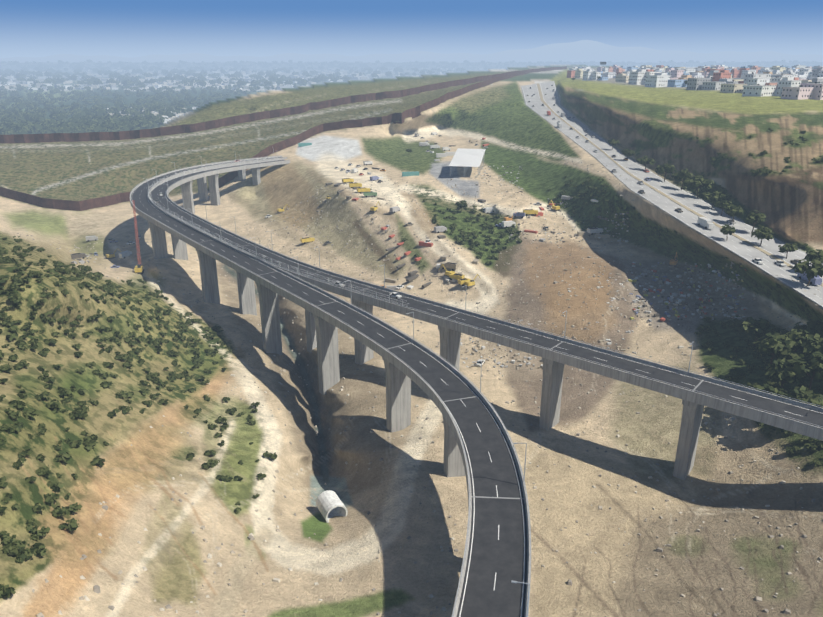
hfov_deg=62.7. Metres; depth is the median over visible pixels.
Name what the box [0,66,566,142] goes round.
border fence
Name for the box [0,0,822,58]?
sky
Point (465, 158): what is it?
canopy
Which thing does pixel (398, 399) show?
bridge deck piers
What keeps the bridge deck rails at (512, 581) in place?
on the bridge deck at (497, 559)
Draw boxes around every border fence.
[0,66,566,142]
[0,187,130,210]
[218,70,530,187]
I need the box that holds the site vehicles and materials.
[71,85,821,368]
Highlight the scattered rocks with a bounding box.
[4,161,822,616]
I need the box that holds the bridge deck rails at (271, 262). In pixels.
[148,156,822,426]
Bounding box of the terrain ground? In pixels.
[0,63,822,616]
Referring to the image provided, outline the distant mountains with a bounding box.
[0,40,822,62]
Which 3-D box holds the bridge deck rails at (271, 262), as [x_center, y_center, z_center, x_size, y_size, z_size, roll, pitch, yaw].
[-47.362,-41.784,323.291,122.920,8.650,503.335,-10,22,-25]
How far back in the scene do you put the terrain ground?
218.40 m
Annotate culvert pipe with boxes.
[316,490,347,522]
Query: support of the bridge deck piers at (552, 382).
on the terrain ground
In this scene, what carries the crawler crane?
on the terrain ground
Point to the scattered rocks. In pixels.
(658, 549)
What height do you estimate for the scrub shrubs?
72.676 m
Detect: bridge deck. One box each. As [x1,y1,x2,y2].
[130,156,530,616]
[148,159,822,440]
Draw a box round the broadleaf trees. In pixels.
[406,76,822,407]
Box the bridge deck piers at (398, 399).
[147,169,465,476]
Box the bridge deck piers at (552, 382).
[171,167,703,480]
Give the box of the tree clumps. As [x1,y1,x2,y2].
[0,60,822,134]
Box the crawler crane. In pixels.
[132,200,143,273]
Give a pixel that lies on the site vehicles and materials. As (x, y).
(462, 280)
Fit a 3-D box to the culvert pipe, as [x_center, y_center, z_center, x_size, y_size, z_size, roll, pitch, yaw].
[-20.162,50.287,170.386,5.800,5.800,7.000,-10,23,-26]
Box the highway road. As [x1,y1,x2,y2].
[521,81,822,306]
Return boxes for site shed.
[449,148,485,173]
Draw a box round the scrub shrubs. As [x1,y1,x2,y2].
[0,128,822,597]
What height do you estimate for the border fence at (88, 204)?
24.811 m
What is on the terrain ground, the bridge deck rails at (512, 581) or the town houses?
the town houses
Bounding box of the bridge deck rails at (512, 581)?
[130,147,530,616]
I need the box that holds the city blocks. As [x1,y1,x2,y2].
[0,61,822,123]
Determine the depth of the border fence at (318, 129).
656.51 m
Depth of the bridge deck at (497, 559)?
152.03 m
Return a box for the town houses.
[567,62,822,99]

